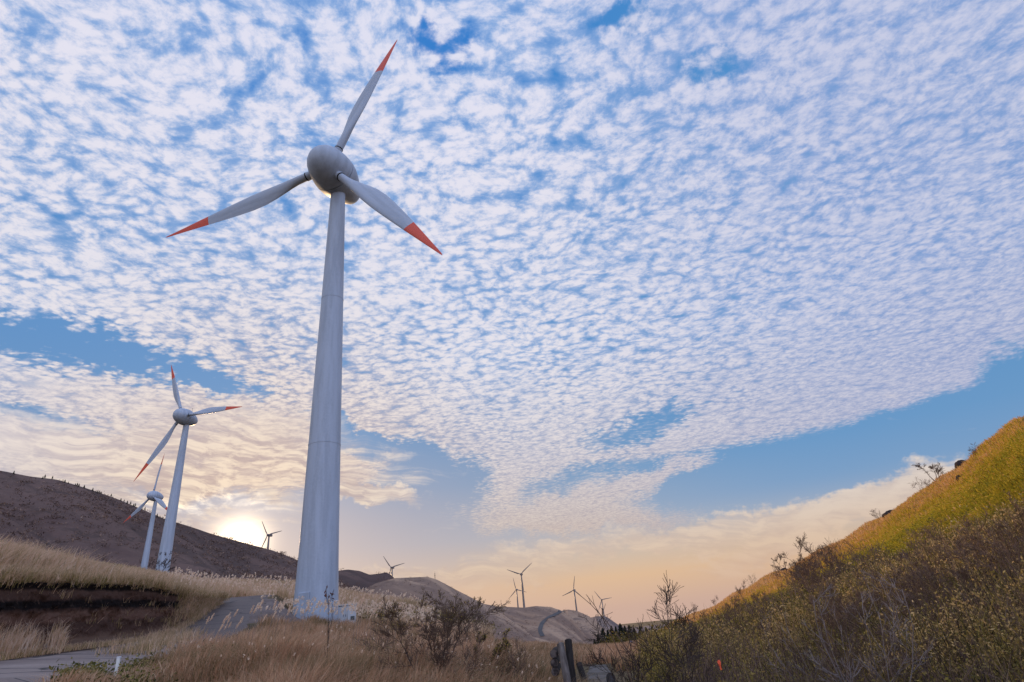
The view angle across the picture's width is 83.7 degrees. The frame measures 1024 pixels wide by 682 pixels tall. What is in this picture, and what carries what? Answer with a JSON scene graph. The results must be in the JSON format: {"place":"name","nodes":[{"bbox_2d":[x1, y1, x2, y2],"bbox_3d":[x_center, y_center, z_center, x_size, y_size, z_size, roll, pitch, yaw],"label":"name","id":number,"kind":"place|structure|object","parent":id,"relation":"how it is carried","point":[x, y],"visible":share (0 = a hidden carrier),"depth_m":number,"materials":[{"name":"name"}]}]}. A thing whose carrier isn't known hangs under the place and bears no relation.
{"place":"outdoors","nodes":[
{"label":"outdoors","id":0,"kind":"place"},
{"bbox_2d":[0,515,63,553],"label":"spur hill","id":1,"kind":"structure","parent":0,"point":[5,530],"depth_m":236.98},
{"bbox_2d":[0,581,216,659],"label":"cut bank","id":2,"kind":"structure","parent":0,"point":[26,604],"depth_m":18.12,"materials":[{"name":"soil"}]},
{"bbox_2d":[0,560,233,660],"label":"bank weeds","id":3,"kind":"object","parent":2,"relation":"on","point":[12,645],"visible":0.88,"depth_m":17.17,"materials":[{"name":"beige plant"}]},
{"bbox_2d":[0,595,271,681],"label":"road","id":4,"kind":"structure","parent":0,"point":[20,669],"depth_m":14.94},
{"bbox_2d":[0,471,348,588],"bbox_3d":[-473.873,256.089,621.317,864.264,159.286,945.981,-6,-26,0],"label":"brush hill","id":5,"kind":"structure","parent":0,"point":[129,555],"depth_m":415.30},
{"bbox_2d":[262,522,280,548],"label":"wind turbine","id":6,"kind":"object","parent":5,"relation":"on","point":[269,535],"visible":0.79,"depth_m":786.54,"materials":[{"name":"paint"}]},
{"bbox_2d":[0,471,604,641],"bbox_3d":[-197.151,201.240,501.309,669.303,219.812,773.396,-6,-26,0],"label":"hill brush","id":7,"kind":"object","parent":5,"relation":"on","point":[344,585],"visible":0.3,"depth_m":438.65,"materials":[{"name":"brown plant"}]},
{"bbox_2d":[339,570,393,591],"bbox_3d":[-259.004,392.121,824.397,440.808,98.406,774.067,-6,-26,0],"label":"shaded hill","id":8,"kind":"structure","parent":0,"point":[350,578],"depth_m":739.86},
{"bbox_2d":[363,577,537,641],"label":"hill","id":9,"kind":"structure","parent":0,"point":[403,586],"depth_m":531.93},
{"bbox_2d":[383,556,403,575],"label":"wind turbine","id":10,"kind":"object","parent":9,"relation":"on","point":[391,569],"visible":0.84,"depth_m":905.87,"materials":[{"name":"paint"}]},
{"bbox_2d":[0,0,1023,623],"label":"sky","id":11,"kind":"structure","parent":0,"point":[708,288],"materials":[{"name":"blue"}]},
{"bbox_2d":[48,416,1023,681],"bbox_3d":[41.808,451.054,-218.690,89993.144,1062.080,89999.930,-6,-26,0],"label":"ground","id":12,"kind":"structure","parent":0,"point":[618,678],"depth_m":29.84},
{"bbox_2d":[42,652,189,681],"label":"roadside weeds","id":13,"kind":"object","parent":12,"relation":"on","point":[61,671],"visible":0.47,"depth_m":8.21,"materials":[{"name":"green plant"}]},
{"bbox_2d":[114,656,120,675],"bbox_3d":[-6.780,5.686,9.798,0.058,0.497,0.058,2,-27,-15],"label":"roadside stake","id":14,"kind":"object","parent":12,"relation":"on","point":[118,661],"visible":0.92,"depth_m":9.84,"materials":[{"name":"white paint"}]},
{"bbox_2d":[123,456,166,567],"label":"wind turbine","id":15,"kind":"object","parent":12,"relation":"on","point":[155,496],"visible":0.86,"depth_m":256.91,"materials":[{"name":"grey paint"}]},
{"bbox_2d":[147,551,175,570],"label":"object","id":16,"kind":"object","parent":12,"relation":"on","point":[165,554],"visible":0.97,"depth_m":97.61,"materials":[{"name":"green plant"}]},
{"bbox_2d":[133,365,241,571],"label":"wind turbine","id":17,"kind":"object","parent":12,"relation":"on","point":[186,418],"visible":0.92,"depth_m":152.27,"materials":[{"name":"grey paint"}]},
{"bbox_2d":[0,528,499,636],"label":"pampas grass","id":18,"kind":"structure","parent":12,"relation":"on","point":[14,553],"depth_m":45.25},
{"bbox_2d":[216,599,299,623],"bbox_3d":[-15.518,16.663,35.449,5.533,2.431,18.744,4,-27,-19],"label":"gravel pad","id":19,"kind":"object","parent":12,"relation":"on","point":[269,604],"visible":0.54,"depth_m":35.49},
{"bbox_2d":[167,40,441,621],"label":"wind turbine","id":20,"kind":"object","parent":12,"relation":"on","point":[331,173],"visible":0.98,"depth_m":51.01,"materials":[{"name":"grey paint"}]},
{"bbox_2d":[30,568,605,681],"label":"dry grass","id":21,"kind":"structure","parent":12,"relation":"on","point":[295,656],"depth_m":8.84,"materials":[{"name":"plant"}]},
{"bbox_2d":[166,566,549,681],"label":"seed heads","id":22,"kind":"object","parent":21,"relation":"on","point":[331,611],"visible":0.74,"depth_m":41.30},
{"bbox_2d":[551,663,560,675],"bbox_3d":[0.654,4.823,8.421,0.111,0.139,1.310,-7,-26,3],"label":"log","id":23,"kind":"object","parent":21,"relation":"on","point":[555,671],"visible":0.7,"depth_m":7.85,"materials":[{"name":"grey wood"}]},
{"bbox_2d":[550,655,559,667],"bbox_3d":[0.647,4.728,8.467,0.112,0.139,1.310,-7,-26,3],"label":"log","id":24,"kind":"object","parent":23,"relation":"on","point":[554,662],"visible":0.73,"depth_m":7.89,"materials":[{"name":"grey wood"}]},
{"bbox_2d":[550,646,557,658],"bbox_3d":[0.645,4.628,8.514,0.112,0.140,1.310,-7,-26,3],"label":"log","id":25,"kind":"object","parent":24,"relation":"on","point":[554,652],"visible":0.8,"depth_m":7.94,"materials":[{"name":"grey wood"}]},
{"bbox_2d":[324,586,334,661],"bbox_3d":[-3.021,4.803,9.380,0.180,1.503,0.283,2,-27,-16],"label":"seedling tree","id":26,"kind":"object","parent":12,"relation":"on","point":[328,603],"visible":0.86,"depth_m":9.52,"materials":[{"name":"brown plant"}]},
{"bbox_2d":[339,603,356,621],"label":"utility cabinet","id":27,"kind":"object","parent":12,"relation":"on","point":[347,615],"visible":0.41,"depth_m":44.46,"materials":[{"name":"metal"}]},
{"bbox_2d":[356,632,398,652],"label":"twiggy shrub","id":28,"kind":"object","parent":12,"relation":"on","point":[377,644],"visible":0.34,"depth_m":10.26,"materials":[{"name":"brown plant"}]},
{"bbox_2d":[371,620,442,657],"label":"twiggy shrub","id":29,"kind":"object","parent":12,"relation":"on","point":[386,643],"visible":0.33,"depth_m":9.57,"materials":[{"name":"brown plant"}]},
{"bbox_2d":[372,587,510,674],"bbox_3d":[-1.004,4.398,8.371,1.353,1.592,2.028,-19,-29,25],"label":"round bush","id":30,"kind":"object","parent":12,"relation":"on","point":[448,615],"visible":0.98,"depth_m":8.36,"materials":[{"name":"brown plant"}]},
{"bbox_2d":[429,633,484,681],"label":"twiggy shrub","id":31,"kind":"object","parent":12,"relation":"on","point":[450,655],"visible":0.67,"depth_m":8.03,"materials":[{"name":"brown plant"}]},
{"bbox_2d":[453,613,492,651],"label":"twiggy shrub","id":32,"kind":"object","parent":12,"relation":"on","point":[476,630],"visible":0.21,"depth_m":11.25,"materials":[{"name":"brown plant"}]},
{"bbox_2d":[472,627,511,672],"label":"bush","id":33,"kind":"object","parent":12,"relation":"on","point":[499,644],"visible":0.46,"depth_m":8.93,"materials":[{"name":"green plant"}]},
{"bbox_2d":[493,636,535,680],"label":"twiggy shrub","id":34,"kind":"object","parent":12,"relation":"on","point":[513,655],"visible":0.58,"depth_m":8.75,"materials":[{"name":"brown plant"}]},
{"bbox_2d":[356,599,701,643],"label":"valley scrub","id":35,"kind":"object","parent":12,"relation":"on","point":[617,639],"visible":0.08,"depth_m":71.51,"materials":[{"name":"brown plant"}]},
{"bbox_2d":[557,642,570,681],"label":"wooden post","id":36,"kind":"object","parent":12,"relation":"on","point":[563,662],"visible":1,"depth_m":7.76,"materials":[{"name":"grey wood"}]},
{"bbox_2d":[565,639,575,681],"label":"wooden post","id":37,"kind":"object","parent":12,"relation":"on","point":[569,651],"visible":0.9,"depth_m":8.00,"materials":[{"name":"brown wood"}]},
{"bbox_2d":[576,662,586,681],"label":"short post","id":38,"kind":"object","parent":12,"relation":"on","point":[580,669],"visible":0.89,"depth_m":16.30,"materials":[{"name":"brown wood"}]},
{"bbox_2d":[526,639,659,672],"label":"valley grass","id":39,"kind":"structure","parent":12,"relation":"on","point":[611,645],"depth_m":27.33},
{"bbox_2d":[587,596,631,681],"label":"bare cane","id":40,"kind":"object","parent":12,"relation":"on","point":[613,640],"visible":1,"depth_m":5.36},
{"bbox_2d":[606,673,615,681],"bbox_3d":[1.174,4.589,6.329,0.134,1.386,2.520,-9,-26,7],"label":"short post","id":41,"kind":"object","parent":12,"relation":"on","point":[608,676],"visible":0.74,"depth_m":7.62,"materials":[{"name":"grey wood"}]},
{"bbox_2d":[579,594,646,681],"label":"bare cane","id":42,"kind":"object","parent":12,"relation":"on","point":[619,638],"visible":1,"depth_m":5.35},
{"bbox_2d":[618,623,623,638],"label":"conifer","id":43,"kind":"object","parent":12,"relation":"on","point":[620,628],"visible":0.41,"depth_m":103.83,"materials":[{"name":"green plant"}]},
{"bbox_2d":[575,573,716,681],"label":"bare shrub","id":44,"kind":"object","parent":12,"relation":"on","point":[690,642],"visible":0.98,"depth_m":5.47,"materials":[{"name":"brown plant"}]},
{"bbox_2d":[695,609,735,629],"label":"thicket shrub","id":45,"kind":"object","parent":12,"relation":"on","point":[703,613],"visible":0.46,"depth_m":22.20,"materials":[{"name":"green plant"}]},
{"bbox_2d":[725,587,746,616],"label":"thicket shrub","id":46,"kind":"object","parent":12,"relation":"on","point":[735,598],"visible":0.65,"depth_m":28.13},
{"bbox_2d":[746,592,767,611],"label":"thicket shrub","id":47,"kind":"object","parent":12,"relation":"on","point":[759,600],"visible":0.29,"depth_m":23.01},
{"bbox_2d":[743,594,774,619],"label":"thicket shrub","id":48,"kind":"object","parent":12,"relation":"on","point":[756,604],"visible":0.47,"depth_m":21.05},
{"bbox_2d":[749,628,786,651],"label":"thicket shrub","id":49,"kind":"object","parent":12,"relation":"on","point":[761,642],"visible":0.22,"depth_m":14.51,"materials":[{"name":"green plant"}]},
{"bbox_2d":[754,622,786,646],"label":"thicket shrub","id":50,"kind":"object","parent":12,"relation":"on","point":[761,631],"visible":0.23,"depth_m":15.43,"materials":[{"name":"green plant"}]},
{"bbox_2d":[753,609,826,680],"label":"pale sapling","id":51,"kind":"object","parent":12,"relation":"on","point":[788,647],"visible":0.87,"depth_m":9.69,"materials":[{"name":"grey plant"}]},
{"bbox_2d":[772,563,811,593],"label":"thicket shrub","id":52,"kind":"object","parent":12,"relation":"on","point":[793,577],"visible":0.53,"depth_m":24.38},
{"bbox_2d":[770,542,816,591],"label":"thicket shrub","id":53,"kind":"object","parent":12,"relation":"on","point":[781,557],"visible":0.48,"depth_m":27.61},
{"bbox_2d":[788,533,839,593],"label":"thicket shrub","id":54,"kind":"object","parent":12,"relation":"on","point":[817,564],"visible":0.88,"depth_m":21.88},
{"bbox_2d":[785,654,855,681],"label":"thicket shrub","id":55,"kind":"object","parent":12,"relation":"on","point":[826,665],"visible":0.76,"depth_m":8.55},
{"bbox_2d":[629,494,1023,681],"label":"undergrowth","id":56,"kind":"object","parent":12,"relation":"on","point":[800,613],"visible":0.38,"depth_m":12.44,"materials":[{"name":"green plant"}]},
{"bbox_2d":[800,583,861,681],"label":"pale sapling","id":57,"kind":"object","parent":12,"relation":"on","point":[826,671],"visible":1,"depth_m":7.44,"materials":[{"name":"grey plant"}]},
{"bbox_2d":[809,542,857,576],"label":"thicket shrub","id":58,"kind":"object","parent":12,"relation":"on","point":[833,559],"visible":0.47,"depth_m":25.81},
{"bbox_2d":[646,491,1023,681],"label":"dead stems","id":59,"kind":"object","parent":12,"relation":"on","point":[718,671],"visible":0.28,"depth_m":11.11,"materials":[{"name":"brown plant"}]},
{"bbox_2d":[816,545,861,577],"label":"thicket shrub","id":60,"kind":"object","parent":12,"relation":"on","point":[827,558],"visible":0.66,"depth_m":24.58,"materials":[{"name":"green plant"}]},
{"bbox_2d":[802,590,877,646],"bbox_3d":[7.745,6.577,13.387,1.589,1.396,1.389,-16,-28,23],"label":"thicket shrub","id":61,"kind":"object","parent":12,"relation":"on","point":[830,615],"visible":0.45,"depth_m":13.42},
{"bbox_2d":[824,639,857,679],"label":"thicket shrub","id":62,"kind":"object","parent":12,"relation":"on","point":[828,649],"visible":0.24,"depth_m":9.88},
{"bbox_2d":[660,416,1023,641],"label":"hillside grass","id":63,"kind":"structure","parent":12,"relation":"on","point":[983,481],"depth_m":54.52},
{"bbox_2d":[818,576,866,653],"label":"thicket shrub","id":64,"kind":"object","parent":12,"relation":"on","point":[840,615],"visible":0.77,"depth_m":12.33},
{"bbox_2d":[805,572,884,625],"bbox_3d":[8.524,6.696,14.371,1.738,1.613,1.520,-17,-19,0],"label":"thicket shrub","id":65,"kind":"object","parent":12,"relation":"on","point":[836,598],"visible":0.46,"depth_m":14.32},
{"bbox_2d":[823,538,867,572],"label":"thicket shrub","id":66,"kind":"object","parent":12,"relation":"on","point":[850,545],"visible":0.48,"depth_m":27.38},
{"bbox_2d":[823,548,882,575],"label":"thicket shrub","id":67,"kind":"object","parent":12,"relation":"on","point":[848,564],"visible":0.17,"depth_m":28.65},
{"bbox_2d":[817,626,892,663],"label":"thicket shrub","id":68,"kind":"object","parent":12,"relation":"on","point":[844,646],"visible":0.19,"depth_m":10.60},
{"bbox_2d":[822,592,897,680],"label":"pale sapling","id":69,"kind":"object","parent":12,"relation":"on","point":[852,644],"visible":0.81,"depth_m":8.38,"materials":[{"name":"grey plant"}]},
{"bbox_2d":[848,540,889,570],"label":"thicket shrub","id":70,"kind":"object","parent":12,"relation":"on","point":[863,556],"visible":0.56,"depth_m":22.39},
{"bbox_2d":[840,631,913,681],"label":"thicket shrub","id":71,"kind":"object","parent":12,"relation":"on","point":[859,652],"visible":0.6,"depth_m":8.57,"materials":[{"name":"green plant"}]},
{"bbox_2d":[864,546,892,563],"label":"thicket shrub","id":72,"kind":"object","parent":12,"relation":"on","point":[877,555],"visible":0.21,"depth_m":25.16,"materials":[{"name":"green plant"}]},
{"bbox_2d":[865,544,897,567],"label":"thicket shrub","id":73,"kind":"object","parent":12,"relation":"on","point":[879,556],"visible":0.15,"depth_m":23.95,"materials":[{"name":"green plant"}]},
{"bbox_2d":[841,601,930,677],"bbox_3d":[5.869,4.797,8.661,0.631,1.641,1.051,18,-34,-40],"label":"pale sapling","id":74,"kind":"object","parent":12,"relation":"on","point":[891,634],"visible":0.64,"depth_m":8.87,"materials":[{"name":"grey plant"}]},
{"bbox_2d":[860,570,921,675],"bbox_3d":[6.617,4.991,9.765,0.626,2.131,1.061,-15,-27,19],"label":"pale sapling","id":75,"kind":"object","parent":12,"relation":"on","point":[892,612],"visible":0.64,"depth_m":9.90,"materials":[{"name":"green plant"}]},
{"bbox_2d":[856,572,933,631],"bbox_3d":[7.963,5.576,11.656,1.186,1.657,1.466,17,-33,-36],"label":"thicket shrub","id":76,"kind":"object","parent":12,"relation":"on","point":[881,589],"visible":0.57,"depth_m":11.82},
{"bbox_2d":[854,577,946,681],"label":"pale sapling","id":77,"kind":"object","parent":12,"relation":"on","point":[926,651],"visible":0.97,"depth_m":7.66,"materials":[{"name":"grey plant"}]},
{"bbox_2d":[869,559,939,601],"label":"thicket shrub","id":78,"kind":"object","parent":12,"relation":"on","point":[899,578],"visible":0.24,"depth_m":14.41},
{"bbox_2d":[883,568,932,625],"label":"thicket shrub","id":79,"kind":"object","parent":12,"relation":"on","point":[896,577],"visible":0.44,"depth_m":12.91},
{"bbox_2d":[874,620,950,681],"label":"thicket shrub","id":80,"kind":"object","parent":12,"relation":"on","point":[884,636],"visible":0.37,"depth_m":9.26,"materials":[{"name":"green plant"}]},
{"bbox_2d":[900,528,932,550],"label":"thicket shrub","id":81,"kind":"object","parent":12,"relation":"on","point":[917,540],"visible":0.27,"depth_m":23.78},
{"bbox_2d":[879,599,957,647],"bbox_3d":[7.393,5.400,10.365,1.284,1.253,1.123,-2,-14,23],"label":"thicket shrub","id":82,"kind":"object","parent":12,"relation":"on","point":[885,602],"visible":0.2,"depth_m":10.48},
{"bbox_2d":[908,476,930,489],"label":"crest shrub","id":83,"kind":"object","parent":12,"relation":"on","point":[929,481],"visible":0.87,"depth_m":81.32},
{"bbox_2d":[904,516,949,547],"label":"thicket shrub","id":84,"kind":"object","parent":12,"relation":"on","point":[930,530],"visible":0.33,"depth_m":22.45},
{"bbox_2d":[913,462,945,481],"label":"bare tree","id":85,"kind":"object","parent":12,"relation":"on","point":[933,467],"visible":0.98,"depth_m":82.02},
{"bbox_2d":[895,548,970,610],"bbox_3d":[10.117,5.757,13.573,1.452,1.508,1.217,0,-26,-13],"label":"thicket shrub","id":86,"kind":"object","parent":12,"relation":"on","point":[928,567],"visible":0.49,"depth_m":13.51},
{"bbox_2d":[907,526,964,569],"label":"thicket shrub","id":87,"kind":"object","parent":12,"relation":"on","point":[916,535],"visible":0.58,"depth_m":17.24,"materials":[{"name":"green plant"}]},
{"bbox_2d":[913,537,967,584],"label":"thicket shrub","id":88,"kind":"object","parent":12,"relation":"on","point":[934,554],"visible":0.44,"depth_m":16.10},
{"bbox_2d":[880,535,1011,628],"bbox_3d":[9.153,5.179,12.006,1.755,1.894,2.007,12,-32,-33],"label":"thicket shrub","id":89,"kind":"object","parent":12,"relation":"on","point":[964,575],"visible":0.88,"depth_m":12.09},
{"bbox_2d":[899,635,1001,681],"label":"thicket shrub","id":90,"kind":"object","parent":12,"relation":"on","point":[971,643],"visible":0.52,"depth_m":7.88,"materials":[{"name":"green plant"}]},
{"bbox_2d":[954,460,964,467],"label":"rock","id":91,"kind":"object","parent":12,"relation":"on","point":[958,463],"visible":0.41,"depth_m":76.38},
{"bbox_2d":[916,596,1019,658],"bbox_3d":[7.407,4.787,9.117,1.326,1.276,1.129,19,-35,-41],"label":"thicket shrub","id":92,"kind":"object","parent":12,"relation":"on","point":[965,621],"visible":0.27,"depth_m":9.27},
{"bbox_2d":[944,588,993,618],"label":"thicket shrub","id":93,"kind":"object","parent":12,"relation":"on","point":[964,606],"visible":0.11,"depth_m":11.01,"materials":[{"name":"green plant"}]},
{"bbox_2d":[967,443,977,455],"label":"crest shrub","id":94,"kind":"object","parent":12,"relation":"on","point":[973,451],"visible":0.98,"depth_m":66.13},
{"bbox_2d":[930,603,1023,673],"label":"thicket shrub","id":95,"kind":"object","parent":12,"relation":"on","point":[996,606],"visible":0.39,"depth_m":8.53,"materials":[{"name":"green plant"}]},
{"bbox_2d":[931,511,1022,582],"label":"thicket shrub","id":96,"kind":"object","parent":12,"relation":"on","point":[971,538],"visible":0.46,"depth_m":14.50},
{"bbox_2d":[948,515,1023,588],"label":"thicket shrub","id":97,"kind":"object","parent":12,"relation":"on","point":[1001,539],"visible":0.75,"depth_m":12.32,"materials":[{"name":"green plant"}]},
{"bbox_2d":[961,517,1013,538],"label":"thicket shrub","id":98,"kind":"object","parent":12,"relation":"on","point":[986,529],"visible":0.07,"depth_m":17.02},
{"bbox_2d":[958,527,1023,596],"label":"thicket shrub","id":99,"kind":"object","parent":12,"relation":"on","point":[1008,561],"visible":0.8,"depth_m":11.35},
{"bbox_2d":[961,504,1021,546],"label":"thicket shrub","id":100,"kind":"object","parent":12,"relation":"on","point":[980,529],"visible":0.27,"depth_m":16.31,"materials":[{"name":"green plant"}]},
{"bbox_2d":[999,593,1023,628],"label":"thicket shrub","id":101,"kind":"object","parent":12,"relation":"on","point":[1011,607],"visible":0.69,"depth_m":8.67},
{"bbox_2d":[1003,488,1023,535],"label":"thicket shrub","id":102,"kind":"object","parent":12,"relation":"on","point":[1020,513],"visible":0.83,"depth_m":14.71,"materials":[{"name":"green plant"}]},
{"bbox_2d":[1012,590,1023,645],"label":"thicket shrub","id":103,"kind":"object","parent":12,"relation":"on","point":[1020,593],"visible":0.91,"depth_m":7.72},
{"bbox_2d":[485,604,590,643],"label":"hill","id":104,"kind":"structure","parent":0,"point":[532,615],"depth_m":621.48,"materials":[{"name":"beige soil"}]},
{"bbox_2d":[510,579,524,606],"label":"wind turbine","id":105,"kind":"object","parent":104,"relation":"on","point":[516,594],"visible":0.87,"depth_m":992.95,"materials":[{"name":"paint"}]},
{"bbox_2d":[509,566,528,607],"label":"wind turbine","id":106,"kind":"object","parent":104,"relation":"on","point":[522,587],"visible":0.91,"depth_m":731.28,"materials":[{"name":"paint"}]},
{"bbox_2d":[538,610,563,635],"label":"hill road","id":107,"kind":"structure","parent":0,"point":[540,627],"depth_m":604.53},
{"bbox_2d":[564,610,627,644],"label":"hill","id":108,"kind":"structure","parent":0,"point":[586,628],"depth_m":711.27,"materials":[{"name":"beige soil"}]},
{"bbox_2d":[563,576,578,610],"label":"wind turbine","id":109,"kind":"object","parent":108,"relation":"on","point":[574,590],"visible":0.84,"depth_m":845.87,"materials":[{"name":"paint"}]},
{"bbox_2d":[587,665,611,681],"bbox_3d":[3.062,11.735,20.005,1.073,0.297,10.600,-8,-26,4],"label":"rock","id":110,"kind":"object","parent":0,"point":[597,671],"depth_m":20.68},
{"bbox_2d":[592,616,664,638],"bbox_3d":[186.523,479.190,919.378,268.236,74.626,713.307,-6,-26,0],"label":"end ridge hill","id":111,"kind":"structure","parent":0,"point":[613,624],"depth_m":916.60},
{"bbox_2d":[594,591,608,615],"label":"wind turbine","id":112,"kind":"object","parent":111,"relation":"on","point":[602,603],"visible":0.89,"depth_m":1059.32,"materials":[{"name":"paint"}]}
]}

